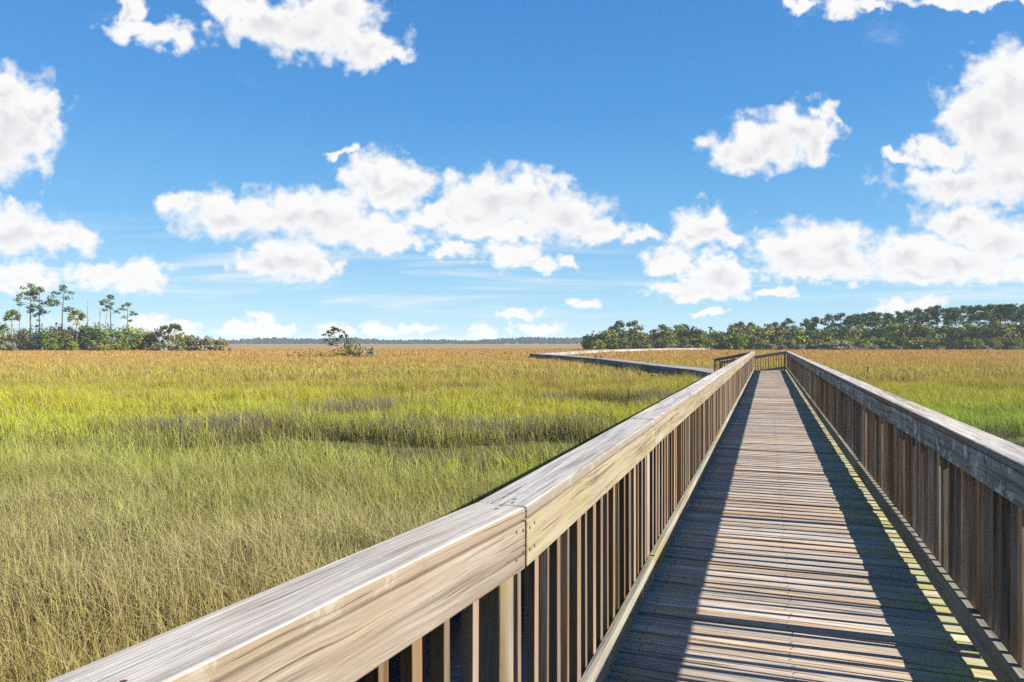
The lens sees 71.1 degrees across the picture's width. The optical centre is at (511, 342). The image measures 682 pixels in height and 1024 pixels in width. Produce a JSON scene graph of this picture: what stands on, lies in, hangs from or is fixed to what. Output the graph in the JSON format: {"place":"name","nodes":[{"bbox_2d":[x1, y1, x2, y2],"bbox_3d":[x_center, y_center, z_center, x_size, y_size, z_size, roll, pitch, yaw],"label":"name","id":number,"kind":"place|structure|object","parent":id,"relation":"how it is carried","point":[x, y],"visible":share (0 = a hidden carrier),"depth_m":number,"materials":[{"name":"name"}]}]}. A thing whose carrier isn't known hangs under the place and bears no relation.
{"place":"outdoors","nodes":[
{"label":"outdoors","id":0,"kind":"place"},
{"bbox_2d":[0,343,1023,681],"bbox_3d":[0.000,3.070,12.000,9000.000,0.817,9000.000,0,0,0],"label":"ground","id":1,"kind":"structure","parent":0,"point":[534,439],"depth_m":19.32,"materials":[{"name":"green plant"}]},
{"bbox_2d":[0,318,17,348],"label":"shrub","id":2,"kind":"object","parent":1,"relation":"on","point":[3,337],"visible":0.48,"depth_m":219.98,"materials":[{"name":"green plant"}]},
{"bbox_2d":[0,341,18,350],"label":"shrub","id":3,"kind":"object","parent":1,"relation":"on","point":[6,345],"visible":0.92,"depth_m":211.41,"materials":[{"name":"grey plant"}]},
{"bbox_2d":[3,309,22,342],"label":"palm tree","id":4,"kind":"object","parent":1,"relation":"on","point":[10,313],"visible":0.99,"depth_m":218.57,"materials":[{"name":"green plant"}]},
{"bbox_2d":[9,328,33,350],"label":"shrub","id":5,"kind":"object","parent":1,"relation":"on","point":[15,340],"visible":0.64,"depth_m":219.70,"materials":[{"name":"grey plant"}]},
{"bbox_2d":[13,283,43,334],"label":"pine tree","id":6,"kind":"object","parent":1,"relation":"on","point":[31,287],"visible":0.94,"depth_m":224.48,"materials":[{"name":"green plant"}]},
{"bbox_2d":[11,319,58,349],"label":"shrub","id":7,"kind":"object","parent":1,"relation":"on","point":[36,344],"visible":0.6,"depth_m":218.44,"materials":[{"name":"green plant"}]},
{"bbox_2d":[26,286,53,349],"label":"pine tree","id":8,"kind":"object","parent":1,"relation":"on","point":[39,288],"visible":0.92,"depth_m":224.84,"materials":[{"name":"green plant"}]},
{"bbox_2d":[40,322,68,349],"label":"shrub","id":9,"kind":"object","parent":1,"relation":"on","point":[60,332],"visible":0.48,"depth_m":219.16,"materials":[{"name":"green plant"}]},
{"bbox_2d":[41,336,78,350],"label":"shrub","id":10,"kind":"object","parent":1,"relation":"on","point":[50,344],"visible":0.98,"depth_m":211.22,"materials":[{"name":"green plant"}]},
{"bbox_2d":[45,284,75,330],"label":"pine tree","id":11,"kind":"object","parent":1,"relation":"on","point":[63,287],"visible":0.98,"depth_m":224.68,"materials":[{"name":"green plant"}]},
{"bbox_2d":[57,326,84,350],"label":"shrub","id":12,"kind":"object","parent":1,"relation":"on","point":[70,334],"visible":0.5,"depth_m":218.74,"materials":[{"name":"green plant"}]},
{"bbox_2d":[67,309,85,343],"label":"palm tree","id":13,"kind":"object","parent":1,"relation":"on","point":[71,317],"visible":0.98,"depth_m":218.51,"materials":[{"name":"green plant"}]},
{"bbox_2d":[68,322,97,350],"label":"shrub","id":14,"kind":"object","parent":1,"relation":"on","point":[91,336],"visible":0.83,"depth_m":219.29,"materials":[{"name":"green plant"}]},
{"bbox_2d":[75,322,118,350],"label":"shrub","id":15,"kind":"object","parent":1,"relation":"on","point":[99,334],"visible":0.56,"depth_m":219.22,"materials":[{"name":"green plant"}]},
{"bbox_2d":[85,337,129,350],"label":"shrub","id":16,"kind":"object","parent":1,"relation":"on","point":[99,346],"visible":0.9,"depth_m":211.97,"materials":[{"name":"green plant"}]},
{"bbox_2d":[99,294,120,342],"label":"pine tree","id":17,"kind":"object","parent":1,"relation":"on","point":[109,297],"visible":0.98,"depth_m":224.81,"materials":[{"name":"green plant"}]},
{"bbox_2d":[102,323,145,349],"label":"shrub","id":18,"kind":"object","parent":1,"relation":"on","point":[122,336],"visible":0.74,"depth_m":219.63,"materials":[{"name":"green plant"}]},
{"bbox_2d":[118,302,137,325],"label":"pine tree","id":19,"kind":"object","parent":1,"relation":"on","point":[128,305],"visible":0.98,"depth_m":224.43,"materials":[{"name":"green plant"}]},
{"bbox_2d":[127,328,158,350],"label":"shrub","id":20,"kind":"object","parent":1,"relation":"on","point":[138,338],"visible":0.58,"depth_m":219.85,"materials":[{"name":"green plant"}]},
{"bbox_2d":[136,328,169,350],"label":"shrub","id":21,"kind":"object","parent":1,"relation":"on","point":[151,339],"visible":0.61,"depth_m":218.95,"materials":[{"name":"green plant"}]},
{"bbox_2d":[150,339,179,350],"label":"shrub","id":22,"kind":"object","parent":1,"relation":"on","point":[170,345],"visible":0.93,"depth_m":210.48,"materials":[{"name":"grey plant"}]},
{"bbox_2d":[166,323,181,350],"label":"palm tree","id":23,"kind":"object","parent":1,"relation":"on","point":[178,327],"visible":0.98,"depth_m":216.82,"materials":[{"name":"green plant"}]},
{"bbox_2d":[165,332,192,350],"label":"shrub","id":24,"kind":"object","parent":1,"relation":"on","point":[179,339],"visible":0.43,"depth_m":219.86,"materials":[{"name":"green plant"}]},
{"bbox_2d":[179,335,203,350],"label":"shrub","id":25,"kind":"object","parent":1,"relation":"on","point":[192,343],"visible":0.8,"depth_m":211.17,"materials":[{"name":"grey plant"}]},
{"bbox_2d":[194,335,219,350],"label":"shrub","id":26,"kind":"object","parent":1,"relation":"on","point":[207,344],"visible":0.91,"depth_m":211.13,"materials":[{"name":"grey plant"}]},
{"bbox_2d":[209,337,232,350],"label":"shrub","id":27,"kind":"object","parent":1,"relation":"on","point":[221,345],"visible":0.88,"depth_m":212.41,"materials":[{"name":"green plant"}]},
{"bbox_2d":[0,336,596,343],"bbox_3d":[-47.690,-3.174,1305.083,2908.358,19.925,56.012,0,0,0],"label":"wood","id":28,"kind":"object","parent":1,"relation":"on","point":[519,340],"visible":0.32,"depth_m":1285.89,"materials":[{"name":"green plant"}]},
{"bbox_2d":[321,326,348,352],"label":"windblown tree","id":29,"kind":"object","parent":1,"relation":"on","point":[332,329],"visible":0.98,"depth_m":117.79,"materials":[{"name":"green plant"}]},
{"bbox_2d":[340,337,363,356],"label":"shrub","id":30,"kind":"object","parent":1,"relation":"on","point":[350,346],"visible":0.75,"depth_m":115.78,"materials":[{"name":"green plant"}]},
{"bbox_2d":[581,331,598,349],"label":"shrub","id":31,"kind":"object","parent":1,"relation":"on","point":[587,342],"visible":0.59,"depth_m":253.00,"materials":[{"name":"green plant"}]},
{"bbox_2d":[590,338,606,349],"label":"shrub","id":32,"kind":"object","parent":1,"relation":"on","point":[599,344],"visible":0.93,"depth_m":239.12,"materials":[{"name":"green plant"}]},
{"bbox_2d":[600,328,619,340],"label":"shrub","id":33,"kind":"object","parent":1,"relation":"on","point":[609,334],"visible":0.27,"depth_m":249.66,"materials":[{"name":"green plant"}]},
{"bbox_2d":[604,336,621,348],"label":"shrub","id":34,"kind":"object","parent":1,"relation":"on","point":[612,344],"visible":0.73,"depth_m":240.65,"materials":[{"name":"green plant"}]},
{"bbox_2d":[609,320,626,333],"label":"pine tree","id":35,"kind":"object","parent":1,"relation":"on","point":[616,325],"visible":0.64,"depth_m":261.28,"materials":[{"name":"green plant"}]},
{"bbox_2d":[614,338,631,348],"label":"shrub","id":36,"kind":"object","parent":1,"relation":"on","point":[624,343],"visible":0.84,"depth_m":240.02,"materials":[{"name":"green plant"}]},
{"bbox_2d":[530,354,717,377],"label":"boardwalk","id":37,"kind":"structure","parent":1,"relation":"on","point":[662,368],"depth_m":60.42,"materials":[{"name":"grey wood"}]},
{"bbox_2d":[531,348,717,354],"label":"boardwalk","id":38,"kind":"structure","parent":1,"relation":"on","point":[588,351],"depth_m":182.42,"materials":[{"name":"grey wood"}]},
{"bbox_2d":[621,320,643,332],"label":"pine tree","id":39,"kind":"object","parent":1,"relation":"on","point":[637,327],"visible":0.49,"depth_m":265.20,"materials":[{"name":"green plant"}]},
{"bbox_2d":[627,328,645,341],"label":"shrub","id":40,"kind":"object","parent":1,"relation":"on","point":[631,331],"visible":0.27,"depth_m":252.92,"materials":[{"name":"green plant"}]},
{"bbox_2d":[651,327,676,340],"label":"shrub","id":41,"kind":"object","parent":1,"relation":"on","point":[663,332],"visible":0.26,"depth_m":248.35,"materials":[{"name":"green plant"}]},
{"bbox_2d":[677,335,690,347],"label":"shrub","id":42,"kind":"object","parent":1,"relation":"on","point":[683,339],"visible":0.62,"depth_m":240.75,"materials":[{"name":"green plant"}]},
{"bbox_2d":[674,326,697,346],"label":"shrub","id":43,"kind":"object","parent":1,"relation":"on","point":[682,331],"visible":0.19,"depth_m":253.31,"materials":[{"name":"green plant"}]},
{"bbox_2d":[679,326,707,341],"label":"shrub","id":44,"kind":"object","parent":1,"relation":"on","point":[696,331],"visible":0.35,"depth_m":250.67,"materials":[{"name":"green plant"}]},
{"bbox_2d":[694,335,711,348],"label":"shrub","id":45,"kind":"object","parent":1,"relation":"on","point":[701,340],"visible":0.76,"depth_m":240.41,"materials":[{"name":"green plant"}]},
{"bbox_2d":[706,327,722,344],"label":"shrub","id":46,"kind":"object","parent":1,"relation":"on","point":[713,336],"visible":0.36,"depth_m":248.22,"materials":[{"name":"green plant"}]},
{"bbox_2d":[715,334,731,349],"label":"shrub","id":47,"kind":"object","parent":1,"relation":"on","point":[723,344],"visible":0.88,"depth_m":239.74,"materials":[{"name":"green plant"}]},
{"bbox_2d":[729,335,748,349],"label":"shrub","id":48,"kind":"object","parent":1,"relation":"on","point":[738,339],"visible":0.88,"depth_m":238.89,"materials":[{"name":"green plant"}]},
{"bbox_2d":[744,335,765,349],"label":"shrub","id":49,"kind":"object","parent":1,"relation":"on","point":[756,345],"visible":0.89,"depth_m":240.43,"materials":[{"name":"green plant"}]},
{"bbox_2d":[754,324,782,342],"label":"shrub","id":50,"kind":"object","parent":1,"relation":"on","point":[764,333],"visible":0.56,"depth_m":248.54,"materials":[{"name":"green plant"}]},
{"bbox_2d":[773,326,791,341],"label":"shrub","id":51,"kind":"object","parent":1,"relation":"on","point":[781,329],"visible":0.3,"depth_m":248.40,"materials":[{"name":"green plant"}]},
{"bbox_2d":[780,317,799,328],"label":"pine tree","id":52,"kind":"object","parent":1,"relation":"on","point":[787,321],"visible":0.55,"depth_m":264.53,"materials":[{"name":"green plant"}]},
{"bbox_2d":[788,328,808,342],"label":"shrub","id":53,"kind":"object","parent":1,"relation":"on","point":[795,333],"visible":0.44,"depth_m":248.11,"materials":[{"name":"green plant"}]},
{"bbox_2d":[605,371,997,681],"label":"boardwalk","id":54,"kind":"structure","parent":1,"relation":"on","point":[788,557],"depth_m":4.64,"materials":[{"name":"brown wood"}]},
{"bbox_2d":[46,351,754,681],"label":"boardwalk railing","id":55,"kind":"object","parent":54,"relation":"attached to","point":[584,534],"visible":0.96,"depth_m":2.11,"materials":[{"name":"brown wood"}]},
{"bbox_2d":[714,351,786,371],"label":"railing","id":56,"kind":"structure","parent":54,"relation":"attached to","point":[727,361],"depth_m":41.30,"materials":[{"name":"brown wood"}]},
{"bbox_2d":[786,351,1023,681],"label":"boardwalk railing","id":57,"kind":"object","parent":54,"relation":"attached to","point":[946,493],"visible":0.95,"depth_m":4.22,"materials":[{"name":"grey wood"}]},
{"bbox_2d":[795,318,816,331],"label":"pine tree","id":58,"kind":"object","parent":1,"relation":"on","point":[806,321],"visible":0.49,"depth_m":267.64,"materials":[{"name":"green plant"}]},
{"bbox_2d":[801,337,817,349],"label":"shrub","id":59,"kind":"object","parent":1,"relation":"on","point":[810,345],"visible":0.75,"depth_m":241.18,"materials":[{"name":"green plant"}]},
{"bbox_2d":[800,325,826,347],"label":"shrub","id":60,"kind":"object","parent":1,"relation":"on","point":[813,336],"visible":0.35,"depth_m":247.75,"materials":[{"name":"green plant"}]},
{"bbox_2d":[812,341,834,349],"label":"shrub","id":61,"kind":"object","parent":1,"relation":"on","point":[825,345],"visible":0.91,"depth_m":237.10,"materials":[{"name":"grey plant"}]},
{"bbox_2d":[816,328,837,338],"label":"shrub","id":62,"kind":"object","parent":1,"relation":"on","point":[828,334],"visible":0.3,"depth_m":248.26,"materials":[{"name":"green plant"}]},
{"bbox_2d":[818,313,841,331],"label":"pine tree","id":63,"kind":"object","parent":1,"relation":"on","point":[828,317],"visible":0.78,"depth_m":264.56,"materials":[{"name":"green plant"}]},
{"bbox_2d":[821,340,848,349],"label":"shrub","id":64,"kind":"object","parent":1,"relation":"on","point":[838,345],"visible":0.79,"depth_m":236.76,"materials":[{"name":"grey plant"}]},
{"bbox_2d":[831,313,850,328],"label":"pine tree","id":65,"kind":"object","parent":1,"relation":"on","point":[846,321],"visible":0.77,"depth_m":274.62,"materials":[{"name":"green plant"}]},
{"bbox_2d":[824,325,859,342],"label":"shrub","id":66,"kind":"object","parent":1,"relation":"on","point":[842,332],"visible":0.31,"depth_m":247.52,"materials":[{"name":"green plant"}]},
{"bbox_2d":[845,323,864,341],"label":"shrub","id":67,"kind":"object","parent":1,"relation":"on","point":[856,330],"visible":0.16,"depth_m":250.51,"materials":[{"name":"green plant"}]},
{"bbox_2d":[849,314,870,326],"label":"pine tree","id":68,"kind":"object","parent":1,"relation":"on","point":[857,317],"visible":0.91,"depth_m":264.64,"materials":[{"name":"green plant"}]},
{"bbox_2d":[861,312,883,328],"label":"pine tree","id":69,"kind":"object","parent":1,"relation":"on","point":[871,314],"visible":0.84,"depth_m":262.90,"materials":[{"name":"green plant"}]},
{"bbox_2d":[867,326,896,347],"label":"shrub","id":70,"kind":"object","parent":1,"relation":"on","point":[885,335],"visible":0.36,"depth_m":248.16,"materials":[{"name":"green plant"}]},
{"bbox_2d":[877,337,897,349],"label":"shrub","id":71,"kind":"object","parent":1,"relation":"on","point":[886,344],"visible":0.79,"depth_m":239.48,"materials":[{"name":"green plant"}]},
{"bbox_2d":[878,314,899,327],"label":"pine tree","id":72,"kind":"object","parent":1,"relation":"on","point":[889,316],"visible":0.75,"depth_m":264.96,"materials":[{"name":"green plant"}]},
{"bbox_2d":[890,339,906,348],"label":"shrub","id":73,"kind":"object","parent":1,"relation":"on","point":[899,341],"visible":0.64,"depth_m":238.92,"materials":[{"name":"green plant"}]},
{"bbox_2d":[886,321,911,336],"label":"shrub","id":74,"kind":"object","parent":1,"relation":"on","point":[898,330],"visible":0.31,"depth_m":251.16,"materials":[{"name":"green plant"}]},
{"bbox_2d":[894,313,913,325],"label":"pine tree","id":75,"kind":"object","parent":1,"relation":"on","point":[903,316],"visible":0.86,"depth_m":264.52,"materials":[{"name":"green plant"}]},
{"bbox_2d":[893,335,916,349],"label":"shrub","id":76,"kind":"object","parent":1,"relation":"on","point":[903,337],"visible":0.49,"depth_m":240.09,"materials":[{"name":"green plant"}]},
{"bbox_2d":[904,337,924,349],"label":"shrub","id":77,"kind":"object","parent":1,"relation":"on","point":[917,344],"visible":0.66,"depth_m":239.13,"materials":[{"name":"green plant"}]},
{"bbox_2d":[909,309,929,321],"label":"pine tree","id":78,"kind":"object","parent":1,"relation":"on","point":[916,311],"visible":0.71,"depth_m":267.37,"materials":[{"name":"green plant"}]},
{"bbox_2d":[905,318,936,339],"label":"shrub","id":79,"kind":"object","parent":1,"relation":"on","point":[924,333],"visible":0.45,"depth_m":246.74,"materials":[{"name":"green plant"}]},
{"bbox_2d":[920,337,935,349],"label":"shrub","id":80,"kind":"object","parent":1,"relation":"on","point":[930,343],"visible":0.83,"depth_m":239.21,"materials":[{"name":"green plant"}]},
{"bbox_2d":[926,305,945,324],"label":"pine tree","id":81,"kind":"object","parent":1,"relation":"on","point":[935,307],"visible":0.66,"depth_m":270.70,"materials":[{"name":"green plant"}]},
{"bbox_2d":[927,308,958,324],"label":"pine tree","id":82,"kind":"object","parent":1,"relation":"on","point":[942,310],"visible":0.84,"depth_m":266.01,"materials":[{"name":"green plant"}]},
{"bbox_2d":[935,325,960,341],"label":"shrub","id":83,"kind":"object","parent":1,"relation":"on","point":[944,334],"visible":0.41,"depth_m":251.55,"materials":[{"name":"green plant"}]},
{"bbox_2d":[938,325,961,338],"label":"shrub","id":84,"kind":"object","parent":1,"relation":"on","point":[954,335],"visible":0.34,"depth_m":250.96,"materials":[{"name":"green plant"}]},
{"bbox_2d":[940,337,961,349],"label":"shrub","id":85,"kind":"object","parent":1,"relation":"on","point":[954,344],"visible":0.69,"depth_m":239.12,"materials":[{"name":"green plant"}]},
{"bbox_2d":[943,307,964,326],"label":"pine tree","id":86,"kind":"object","parent":1,"relation":"on","point":[948,322],"visible":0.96,"depth_m":262.45,"materials":[{"name":"green plant"}]},
{"bbox_2d":[952,305,978,324],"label":"pine tree","id":87,"kind":"object","parent":1,"relation":"on","point":[963,307],"visible":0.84,"depth_m":264.07,"materials":[{"name":"green plant"}]},
{"bbox_2d":[959,324,977,341],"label":"shrub","id":88,"kind":"object","parent":1,"relation":"on","point":[969,331],"visible":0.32,"depth_m":249.52,"materials":[{"name":"green plant"}]},
{"bbox_2d":[958,337,978,349],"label":"shrub","id":89,"kind":"object","parent":1,"relation":"on","point":[965,341],"visible":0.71,"depth_m":242.14,"materials":[{"name":"green plant"}]},
{"bbox_2d":[967,338,983,349],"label":"shrub","id":90,"kind":"object","parent":1,"relation":"on","point":[975,345],"visible":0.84,"depth_m":240.66,"materials":[{"name":"green plant"}]},
{"bbox_2d":[964,304,995,325],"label":"pine tree","id":91,"kind":"object","parent":1,"relation":"on","point":[976,317],"visible":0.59,"depth_m":268.67,"materials":[{"name":"green plant"}]},
{"bbox_2d":[969,306,995,324],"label":"pine tree","id":92,"kind":"object","parent":1,"relation":"on","point":[987,319],"visible":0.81,"depth_m":266.36,"materials":[{"name":"green plant"}]},
{"bbox_2d":[965,322,1005,340],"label":"shrub","id":93,"kind":"object","parent":1,"relation":"on","point":[985,334],"visible":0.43,"depth_m":247.26,"materials":[{"name":"green plant"}]},
{"bbox_2d":[973,304,999,322],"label":"pine tree","id":94,"kind":"object","parent":1,"relation":"on","point":[989,307],"visible":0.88,"depth_m":265.53,"materials":[{"name":"green plant"}]},
{"bbox_2d":[989,338,1002,349],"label":"shrub","id":95,"kind":"object","parent":1,"relation":"on","point":[994,346],"visible":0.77,"depth_m":240.62,"materials":[{"name":"green plant"}]},
{"bbox_2d":[991,335,1014,349],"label":"shrub","id":96,"kind":"object","parent":1,"relation":"on","point":[1001,338],"visible":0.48,"depth_m":243.52,"materials":[{"name":"green plant"}]},
{"bbox_2d":[987,322,1021,341],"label":"shrub","id":97,"kind":"object","parent":1,"relation":"on","point":[999,329],"visible":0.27,"depth_m":248.40,"materials":[{"name":"green plant"}]},
{"bbox_2d":[992,304,1020,322],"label":"pine tree","id":98,"kind":"object","parent":1,"relation":"on","point":[998,314],"visible":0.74,"depth_m":267.38,"materials":[{"name":"green plant"}]},
{"bbox_2d":[993,303,1021,322],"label":"pine tree","id":99,"kind":"object","parent":1,"relation":"on","point":[1014,310],"visible":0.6,"depth_m":265.52,"materials":[{"name":"green plant"}]},
{"bbox_2d":[1003,303,1023,321],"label":"pine tree","id":100,"kind":"object","parent":1,"relation":"on","point":[1010,313],"visible":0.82,"depth_m":265.43,"materials":[{"name":"green plant"}]},
{"bbox_2d":[1008,336,1023,348],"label":"shrub","id":101,"kind":"object","parent":1,"relation":"on","point":[1013,344],"visible":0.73,"depth_m":240.17,"materials":[{"name":"green plant"}]},
{"bbox_2d":[1009,320,1023,342],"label":"shrub","id":102,"kind":"object","parent":1,"relation":"on","point":[1021,329],"visible":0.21,"depth_m":249.35,"materials":[{"name":"green plant"}]},
{"bbox_2d":[0,0,1023,342],"label":"sky","id":103,"kind":"structure","parent":0,"point":[460,170],"materials":[{"name":"blue"}]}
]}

